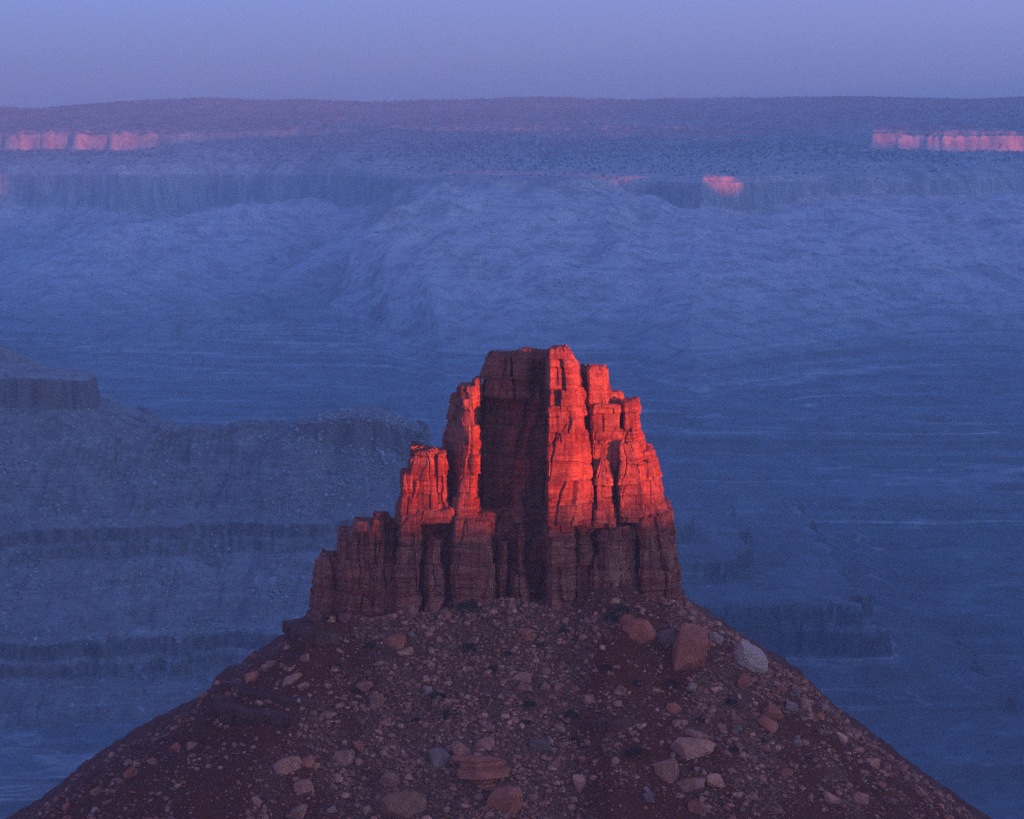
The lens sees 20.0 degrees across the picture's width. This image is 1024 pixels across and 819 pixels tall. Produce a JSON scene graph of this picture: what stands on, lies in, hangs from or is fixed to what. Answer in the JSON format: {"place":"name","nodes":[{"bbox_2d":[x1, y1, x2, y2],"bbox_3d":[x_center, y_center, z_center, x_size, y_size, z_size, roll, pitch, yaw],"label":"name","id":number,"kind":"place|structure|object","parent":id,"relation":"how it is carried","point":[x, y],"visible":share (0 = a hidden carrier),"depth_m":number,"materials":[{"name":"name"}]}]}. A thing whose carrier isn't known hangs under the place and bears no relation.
{"place":"outdoors","nodes":[
{"label":"outdoors","id":0,"kind":"place"},
{"bbox_2d":[7,584,991,818],"bbox_3d":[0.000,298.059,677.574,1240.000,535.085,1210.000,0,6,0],"label":"talus slope","id":1,"kind":"structure","parent":0,"point":[634,799],"depth_m":585.03,"materials":[{"name":"gravel"}]},
{"bbox_2d":[62,803,69,810],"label":"boulder","id":2,"kind":"object","parent":1,"relation":"on","point":[66,806],"visible":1,"depth_m":598.99,"materials":[{"name":"red stone"}]},
{"bbox_2d":[89,788,102,796],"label":"boulder","id":3,"kind":"object","parent":1,"relation":"on","point":[95,792],"visible":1,"depth_m":595.24,"materials":[{"name":"brown stone"}]},
{"bbox_2d":[123,767,138,779],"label":"boulder","id":4,"kind":"object","parent":1,"relation":"on","point":[129,773],"visible":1,"depth_m":592.21,"materials":[{"name":"red stone"}]},
{"bbox_2d":[168,742,181,752],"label":"boulder","id":5,"kind":"object","parent":1,"relation":"on","point":[175,746],"visible":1,"depth_m":596.74,"materials":[{"name":"red stone"}]},
{"bbox_2d":[187,742,197,750],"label":"boulder","id":6,"kind":"object","parent":1,"relation":"on","point":[190,745],"visible":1,"depth_m":594.90,"materials":[{"name":"brown stone"}]},
{"bbox_2d":[206,695,294,730],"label":"rock ledge","id":7,"kind":"object","parent":1,"relation":"on","point":[228,709],"visible":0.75,"depth_m":589.65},
{"bbox_2d":[245,671,258,682],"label":"boulder","id":8,"kind":"object","parent":1,"relation":"on","point":[251,676],"visible":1,"depth_m":603.03,"materials":[{"name":"red stone"}]},
{"bbox_2d":[254,700,263,706],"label":"boulder","id":9,"kind":"object","parent":1,"relation":"on","point":[259,703],"visible":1,"depth_m":591.24,"materials":[{"name":"brown stone"}]},
{"bbox_2d":[220,679,316,706],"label":"rock ledge","id":10,"kind":"object","parent":1,"relation":"on","point":[243,691],"visible":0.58,"depth_m":596.07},
{"bbox_2d":[265,660,276,668],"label":"boulder","id":11,"kind":"object","parent":1,"relation":"on","point":[270,664],"visible":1,"depth_m":605.25,"materials":[{"name":"brown stone"}]},
{"bbox_2d":[273,756,302,774],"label":"boulder","id":12,"kind":"object","parent":1,"relation":"on","point":[285,765],"visible":1,"depth_m":574.23,"materials":[{"name":"grey stone"}]},
{"bbox_2d":[282,673,301,685],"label":"boulder","id":13,"kind":"object","parent":1,"relation":"on","point":[290,679],"visible":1,"depth_m":593.90,"materials":[{"name":"brown stone"}]},
{"bbox_2d":[285,804,307,818],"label":"boulder","id":14,"kind":"object","parent":1,"relation":"on","point":[298,812],"visible":1,"depth_m":564.17,"materials":[{"name":"brown stone"}]},
{"bbox_2d":[294,779,314,793],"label":"boulder","id":15,"kind":"object","parent":1,"relation":"on","point":[302,786],"visible":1,"depth_m":569.98,"materials":[{"name":"brown stone"}]},
{"bbox_2d":[300,653,308,661],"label":"boulder","id":16,"kind":"object","parent":1,"relation":"on","point":[305,657],"visible":1,"depth_m":598.84,"materials":[{"name":"brown stone"}]},
{"bbox_2d":[301,682,309,688],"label":"boulder","id":17,"kind":"object","parent":1,"relation":"on","point":[304,685],"visible":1,"depth_m":591.78,"materials":[{"name":"brown stone"}]},
{"bbox_2d":[300,755,315,768],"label":"boulder","id":18,"kind":"object","parent":1,"relation":"on","point":[308,762],"visible":1,"depth_m":574.84,"materials":[{"name":"red stone"}]},
{"bbox_2d":[282,616,340,647],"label":"rock ledge","id":19,"kind":"object","parent":1,"relation":"on","point":[293,630],"visible":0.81,"depth_m":603.97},
{"bbox_2d":[323,711,336,717],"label":"boulder","id":20,"kind":"object","parent":1,"relation":"on","point":[331,714],"visible":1,"depth_m":585.27,"materials":[{"name":"brown stone"}]},
{"bbox_2d":[326,805,336,812],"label":"boulder","id":21,"kind":"object","parent":1,"relation":"on","point":[332,809],"visible":1,"depth_m":566.49,"materials":[{"name":"stone"}]},
{"bbox_2d":[333,749,354,765],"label":"boulder","id":22,"kind":"object","parent":1,"relation":"on","point":[344,757],"visible":1,"depth_m":576.12,"materials":[{"name":"brown stone"}]},
{"bbox_2d":[353,740,363,750],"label":"boulder","id":23,"kind":"object","parent":1,"relation":"on","point":[358,745],"visible":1,"depth_m":577.93,"materials":[{"name":"red stone"}]},
{"bbox_2d":[355,681,372,691],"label":"boulder","id":24,"kind":"object","parent":1,"relation":"on","point":[364,686],"visible":1,"depth_m":590.84,"materials":[{"name":"brown stone"}]},
{"bbox_2d":[363,805,373,814],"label":"boulder","id":25,"kind":"object","parent":1,"relation":"on","point":[367,809],"visible":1,"depth_m":565.00,"materials":[{"name":"brown stone"}]},
{"bbox_2d":[369,692,383,708],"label":"boulder","id":26,"kind":"object","parent":1,"relation":"on","point":[376,701],"visible":1,"depth_m":586.52,"materials":[{"name":"brown stone"}]},
{"bbox_2d":[379,771,399,786],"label":"boulder","id":27,"kind":"object","parent":1,"relation":"on","point":[388,778],"visible":1,"depth_m":569.53,"materials":[{"name":"brown stone"}]},
{"bbox_2d":[383,634,405,649],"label":"boulder","id":28,"kind":"object","parent":1,"relation":"on","point":[397,641],"visible":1,"depth_m":599.10,"materials":[{"name":"red stone"}]},
{"bbox_2d":[379,791,426,818],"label":"boulder","id":29,"kind":"object","parent":1,"relation":"on","point":[402,805],"visible":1,"depth_m":562.22,"materials":[{"name":"brown stone"}]},
{"bbox_2d":[395,646,413,655],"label":"boulder","id":30,"kind":"object","parent":1,"relation":"on","point":[409,650],"visible":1,"depth_m":597.04,"materials":[{"name":"brown stone"}]},
{"bbox_2d":[402,605,418,617],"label":"boulder","id":31,"kind":"object","parent":1,"relation":"on","point":[410,611],"visible":1,"depth_m":605.25,"materials":[{"name":"brown stone"}]},
{"bbox_2d":[423,686,432,692],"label":"boulder","id":32,"kind":"object","parent":1,"relation":"on","point":[429,689],"visible":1,"depth_m":587.76,"materials":[{"name":"stone"}]},
{"bbox_2d":[429,691,446,698],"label":"shrub","id":33,"kind":"object","parent":1,"relation":"on","point":[432,695],"visible":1,"depth_m":586.45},
{"bbox_2d":[428,748,450,769],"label":"boulder","id":34,"kind":"object","parent":1,"relation":"on","point":[439,757],"visible":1,"depth_m":571.63,"materials":[{"name":"grey stone"}]},
{"bbox_2d":[444,612,451,620],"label":"boulder","id":35,"kind":"object","parent":1,"relation":"on","point":[447,615],"visible":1,"depth_m":604.34,"materials":[{"name":"red stone"}]},
{"bbox_2d":[442,709,460,718],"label":"shrub","id":36,"kind":"object","parent":1,"relation":"on","point":[447,715],"visible":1,"depth_m":582.15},
{"bbox_2d":[450,740,469,755],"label":"boulder","id":37,"kind":"object","parent":1,"relation":"on","point":[457,747],"visible":0.88,"depth_m":573.52,"materials":[{"name":"grey stone"}]},
{"bbox_2d":[456,600,481,612],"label":"shrub","id":38,"kind":"object","parent":1,"relation":"on","point":[472,604],"visible":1,"depth_m":604.86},
{"bbox_2d":[461,642,476,651],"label":"shrub","id":39,"kind":"object","parent":1,"relation":"on","point":[468,645],"visible":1,"depth_m":595.99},
{"bbox_2d":[468,637,478,644],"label":"boulder","id":40,"kind":"object","parent":1,"relation":"on","point":[475,640],"visible":1,"depth_m":596.96,"materials":[{"name":"brown stone"}]},
{"bbox_2d":[453,755,510,791],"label":"boulder","id":41,"kind":"object","parent":1,"relation":"on","point":[482,772],"visible":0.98,"depth_m":566.87,"materials":[{"name":"red stone"}]},
{"bbox_2d":[475,736,495,750],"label":"boulder","id":42,"kind":"object","parent":1,"relation":"on","point":[486,743],"visible":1,"depth_m":574.30,"materials":[{"name":"grey stone"}]},
{"bbox_2d":[487,665,499,671],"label":"shrub","id":43,"kind":"object","parent":1,"relation":"on","point":[491,667],"visible":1,"depth_m":589.94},
{"bbox_2d":[308,344,685,621],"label":"rock butte","id":44,"kind":"object","parent":1,"relation":"on","point":[537,475],"visible":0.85,"depth_m":609.50,"materials":[{"name":"red stone"}]},
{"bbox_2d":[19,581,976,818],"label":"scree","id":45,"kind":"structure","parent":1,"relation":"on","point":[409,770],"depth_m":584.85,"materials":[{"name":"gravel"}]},
{"bbox_2d":[485,785,522,813],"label":"boulder","id":46,"kind":"object","parent":1,"relation":"on","point":[507,799],"visible":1,"depth_m":560.70,"materials":[{"name":"red stone"}]},
{"bbox_2d":[512,671,532,684],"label":"boulder","id":47,"kind":"object","parent":1,"relation":"on","point":[524,677],"visible":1,"depth_m":587.91,"materials":[{"name":"brown stone"}]},
{"bbox_2d":[514,683,532,691],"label":"boulder","id":48,"kind":"object","parent":1,"relation":"on","point":[524,687],"visible":1,"depth_m":585.82,"materials":[{"name":"brown stone"}]},
{"bbox_2d":[521,628,530,640],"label":"boulder","id":49,"kind":"object","parent":1,"relation":"on","point":[525,634],"visible":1,"depth_m":598.02,"materials":[{"name":"red stone"}]},
{"bbox_2d":[523,699,535,706],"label":"shrub","id":50,"kind":"object","parent":1,"relation":"on","point":[529,702],"visible":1,"depth_m":583.45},
{"bbox_2d":[527,794,538,801],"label":"boulder","id":51,"kind":"object","parent":1,"relation":"on","point":[532,797],"visible":1,"depth_m":563.95,"materials":[{"name":"brown stone"}]},
{"bbox_2d":[529,738,550,751],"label":"boulder","id":52,"kind":"object","parent":1,"relation":"on","point":[539,744],"visible":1,"depth_m":574.24,"materials":[{"name":"grey stone"}]},
{"bbox_2d":[542,668,550,674],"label":"boulder","id":53,"kind":"object","parent":1,"relation":"on","point":[546,671],"visible":1,"depth_m":590.48,"materials":[{"name":"brown stone"}]},
{"bbox_2d":[553,683,561,690],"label":"boulder","id":54,"kind":"object","parent":1,"relation":"on","point":[557,686],"visible":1,"depth_m":587.27,"materials":[{"name":"brown stone"}]},
{"bbox_2d":[564,710,579,718],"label":"shrub","id":55,"kind":"object","parent":1,"relation":"on","point":[570,713],"visible":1,"depth_m":580.82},
{"bbox_2d":[573,774,585,791],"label":"boulder","id":56,"kind":"object","parent":1,"relation":"on","point":[579,781],"visible":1,"depth_m":566.07,"materials":[{"name":"grey stone"}]},
{"bbox_2d":[578,756,585,764],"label":"boulder","id":57,"kind":"object","parent":1,"relation":"on","point":[581,759],"visible":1,"depth_m":570.98,"materials":[{"name":"red stone"}]},
{"bbox_2d":[581,694,594,703],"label":"boulder","id":58,"kind":"object","parent":1,"relation":"on","point":[586,699],"visible":1,"depth_m":582.82,"materials":[{"name":"brown stone"}]},
{"bbox_2d":[600,664,611,670],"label":"shrub","id":59,"kind":"object","parent":1,"relation":"on","point":[605,666],"visible":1,"depth_m":587.68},
{"bbox_2d":[602,613,617,620],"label":"shrub","id":60,"kind":"object","parent":1,"relation":"on","point":[608,615],"visible":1,"depth_m":597.87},
{"bbox_2d":[587,717,644,734],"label":"rock ledge","id":61,"kind":"object","parent":1,"relation":"on","point":[600,725],"visible":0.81,"depth_m":574.98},
{"bbox_2d":[609,604,633,615],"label":"shrub","id":62,"kind":"object","parent":1,"relation":"on","point":[618,607],"visible":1,"depth_m":599.12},
{"bbox_2d":[616,685,626,694],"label":"boulder","id":63,"kind":"object","parent":1,"relation":"on","point":[622,689],"visible":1,"depth_m":582.00,"materials":[{"name":"brown stone"}]},
{"bbox_2d":[618,614,632,625],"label":"boulder","id":64,"kind":"object","parent":1,"relation":"on","point":[622,619],"visible":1,"depth_m":596.53,"materials":[{"name":"red stone"}]},
{"bbox_2d":[624,747,642,755],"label":"shrub","id":65,"kind":"object","parent":1,"relation":"on","point":[632,749],"visible":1,"depth_m":568.95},
{"bbox_2d":[621,618,655,643],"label":"boulder","id":66,"kind":"object","parent":1,"relation":"on","point":[640,630],"visible":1,"depth_m":593.55,"materials":[{"name":"red stone"}]},
{"bbox_2d":[642,791,653,802],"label":"boulder","id":67,"kind":"object","parent":1,"relation":"on","point":[648,797],"visible":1,"depth_m":560.89,"materials":[{"name":"grey stone"}]},
{"bbox_2d":[652,758,678,782],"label":"boulder","id":68,"kind":"object","parent":1,"relation":"on","point":[667,770],"visible":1,"depth_m":566.42,"materials":[{"name":"grey stone"}]},
{"bbox_2d":[657,629,675,645],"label":"boulder","id":69,"kind":"object","parent":1,"relation":"on","point":[666,636],"visible":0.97,"depth_m":596.24,"materials":[{"name":"grey stone"}]},
{"bbox_2d":[665,679,679,687],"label":"shrub","id":70,"kind":"object","parent":1,"relation":"on","point":[676,683],"visible":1,"depth_m":587.43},
{"bbox_2d":[665,703,682,713],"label":"boulder","id":71,"kind":"object","parent":1,"relation":"on","point":[674,708],"visible":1,"depth_m":582.08,"materials":[{"name":"red stone"}]},
{"bbox_2d":[671,719,680,727],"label":"boulder","id":72,"kind":"object","parent":1,"relation":"on","point":[676,723],"visible":1,"depth_m":579.09,"materials":[{"name":"brown stone"}]},
{"bbox_2d":[672,623,707,670],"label":"boulder","id":73,"kind":"object","parent":1,"relation":"on","point":[689,649],"visible":1,"depth_m":590.51,"materials":[{"name":"red stone"}]},
{"bbox_2d":[675,778,704,792],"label":"boulder","id":74,"kind":"object","parent":1,"relation":"on","point":[691,785],"visible":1,"depth_m":566.04,"materials":[{"name":"brown stone"}]},
{"bbox_2d":[688,684,696,690],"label":"boulder","id":75,"kind":"object","parent":1,"relation":"on","point":[692,686],"visible":1,"depth_m":586.79,"materials":[{"name":"stone"}]},
{"bbox_2d":[670,737,715,760],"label":"boulder","id":76,"kind":"object","parent":1,"relation":"on","point":[687,748],"visible":1,"depth_m":573.03,"materials":[{"name":"grey stone"}]},
{"bbox_2d":[687,800,704,813],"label":"boulder","id":77,"kind":"object","parent":1,"relation":"on","point":[697,807],"visible":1,"depth_m":562.18,"materials":[{"name":"red stone"}]},
{"bbox_2d":[685,728,711,739],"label":"boulder","id":78,"kind":"object","parent":1,"relation":"on","point":[694,733],"visible":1,"depth_m":577.04,"materials":[{"name":"brown stone"}]},
{"bbox_2d":[705,773,725,787],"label":"boulder","id":79,"kind":"object","parent":1,"relation":"on","point":[715,779],"visible":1,"depth_m":567.30,"materials":[{"name":"grey stone"}]},
{"bbox_2d":[708,632,723,643],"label":"boulder","id":80,"kind":"object","parent":1,"relation":"on","point":[716,637],"visible":0.91,"depth_m":602.07,"materials":[{"name":"stone"}]},
{"bbox_2d":[725,698,737,705],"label":"shrub","id":81,"kind":"object","parent":1,"relation":"on","point":[728,701],"visible":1,"depth_m":586.10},
{"bbox_2d":[731,714,742,723],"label":"boulder","id":82,"kind":"object","parent":1,"relation":"on","point":[736,718],"visible":1,"depth_m":581.66,"materials":[{"name":"brown stone"}]},
{"bbox_2d":[732,725,741,730],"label":"boulder","id":83,"kind":"object","parent":1,"relation":"on","point":[737,727],"visible":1,"depth_m":580.25,"materials":[{"name":"grey stone"}]},
{"bbox_2d":[737,673,750,687],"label":"boulder","id":84,"kind":"object","parent":1,"relation":"on","point":[744,680],"visible":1,"depth_m":591.67,"materials":[{"name":"red stone"}]},
{"bbox_2d":[732,638,767,674],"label":"boulder","id":85,"kind":"object","parent":1,"relation":"on","point":[746,654],"visible":0.99,"depth_m":598.75,"materials":[{"name":"stone"}]},
{"bbox_2d":[757,715,778,732],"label":"boulder","id":86,"kind":"object","parent":1,"relation":"on","point":[768,724],"visible":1,"depth_m":582.78,"materials":[{"name":"red stone"}]},
{"bbox_2d":[762,704,783,719],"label":"boulder","id":87,"kind":"object","parent":1,"relation":"on","point":[771,711],"visible":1,"depth_m":586.46,"materials":[{"name":"red stone"}]},
{"bbox_2d":[776,684,786,692],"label":"boulder","id":88,"kind":"object","parent":1,"relation":"on","point":[781,688],"visible":1,"depth_m":596.98,"materials":[{"name":"red stone"}]},
{"bbox_2d":[780,767,792,777],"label":"boulder","id":89,"kind":"object","parent":1,"relation":"on","point":[786,772],"visible":1,"depth_m":573.96,"materials":[{"name":"red stone"}]},
{"bbox_2d":[785,701,798,713],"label":"boulder","id":90,"kind":"object","parent":1,"relation":"on","point":[791,706],"visible":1,"depth_m":592.40,"materials":[{"name":"stone"}]},
{"bbox_2d":[793,739,801,746],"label":"boulder","id":91,"kind":"object","parent":1,"relation":"on","point":[796,742],"visible":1,"depth_m":583.45,"materials":[{"name":"stone"}]},
{"bbox_2d":[797,697,813,708],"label":"boulder","id":92,"kind":"object","parent":1,"relation":"on","point":[805,703],"visible":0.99,"depth_m":597.43,"materials":[{"name":"brown stone"}]},
{"bbox_2d":[804,683,813,691],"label":"boulder","id":93,"kind":"object","parent":1,"relation":"on","point":[808,686],"visible":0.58,"depth_m":620.08,"materials":[{"name":"brown stone"}]},
{"bbox_2d":[816,711,824,720],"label":"boulder","id":94,"kind":"object","parent":1,"relation":"on","point":[820,716],"visible":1,"depth_m":598.73,"materials":[{"name":"red stone"}]},
{"bbox_2d":[820,703,828,709],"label":"boulder","id":95,"kind":"object","parent":1,"relation":"on","point":[824,706],"visible":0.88,"depth_m":608.43,"materials":[{"name":"stone"}]},
{"bbox_2d":[822,791,841,803],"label":"boulder","id":96,"kind":"object","parent":1,"relation":"on","point":[830,798],"visible":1,"depth_m":573.18,"materials":[{"name":"grey stone"}]},
{"bbox_2d":[837,732,847,744],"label":"boulder","id":97,"kind":"object","parent":1,"relation":"on","point":[843,738],"visible":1,"depth_m":597.79,"materials":[{"name":"grey stone"}]},
{"bbox_2d":[851,792,868,804],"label":"boulder","id":98,"kind":"object","parent":1,"relation":"on","point":[861,798],"visible":1,"depth_m":578.60,"materials":[{"name":"grey stone"}]},
{"bbox_2d":[865,758,880,769],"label":"boulder","id":99,"kind":"object","parent":1,"relation":"on","point":[874,762],"visible":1,"depth_m":598.87,"materials":[{"name":"grey stone"}]},
{"bbox_2d":[876,781,885,788],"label":"boulder","id":100,"kind":"object","parent":1,"relation":"on","point":[881,784],"visible":1,"depth_m":588.92,"materials":[{"name":"red stone"}]},
{"bbox_2d":[888,772,898,780],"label":"boulder","id":101,"kind":"object","parent":1,"relation":"on","point":[893,775],"visible":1,"depth_m":599.28,"materials":[{"name":"red stone"}]},
{"bbox_2d":[898,764,906,772],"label":"boulder","id":102,"kind":"object","parent":1,"relation":"on","point":[903,767],"visible":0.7,"depth_m":621.23,"materials":[{"name":"brown stone"}]},
{"bbox_2d":[914,786,924,796],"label":"boulder","id":103,"kind":"object","parent":1,"relation":"on","point":[919,790],"visible":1,"depth_m":603.29,"materials":[{"name":"brown stone"}]},
{"bbox_2d":[934,803,944,810],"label":"boulder","id":104,"kind":"object","parent":1,"relation":"on","point":[939,806],"visible":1,"depth_m":605.20,"materials":[{"name":"red stone"}]},
{"bbox_2d":[0,97,1023,818],"bbox_3d":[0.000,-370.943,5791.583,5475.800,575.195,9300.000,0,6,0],"label":"canyon terrain","id":105,"kind":"structure","parent":0,"point":[818,373],"depth_m":5265.27,"materials":[{"name":"stone"}]},
{"bbox_2d":[0,343,431,730],"bbox_3d":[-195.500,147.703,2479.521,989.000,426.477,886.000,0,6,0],"label":"mesa","id":106,"kind":"structure","parent":105,"relation":"on","point":[131,668],"depth_m":2341.62,"materials":[{"name":"stone"}]},
{"bbox_2d":[0,407,433,646],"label":"boulder field","id":107,"kind":"structure","parent":106,"relation":"on","point":[347,411],"depth_m":2408.11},
{"bbox_2d":[0,96,1023,178],"bbox_3d":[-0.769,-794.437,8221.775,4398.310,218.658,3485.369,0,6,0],"label":"juniper woodland","id":108,"kind":"object","parent":105,"relation":"on","point":[467,145],"visible":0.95,"depth_m":8340.89,"materials":[{"name":"plant"}]},
{"bbox_2d":[0,0,1023,108],"label":"sky","id":109,"kind":"structure","parent":0,"point":[54,53],"materials":[{"name":"blue"}]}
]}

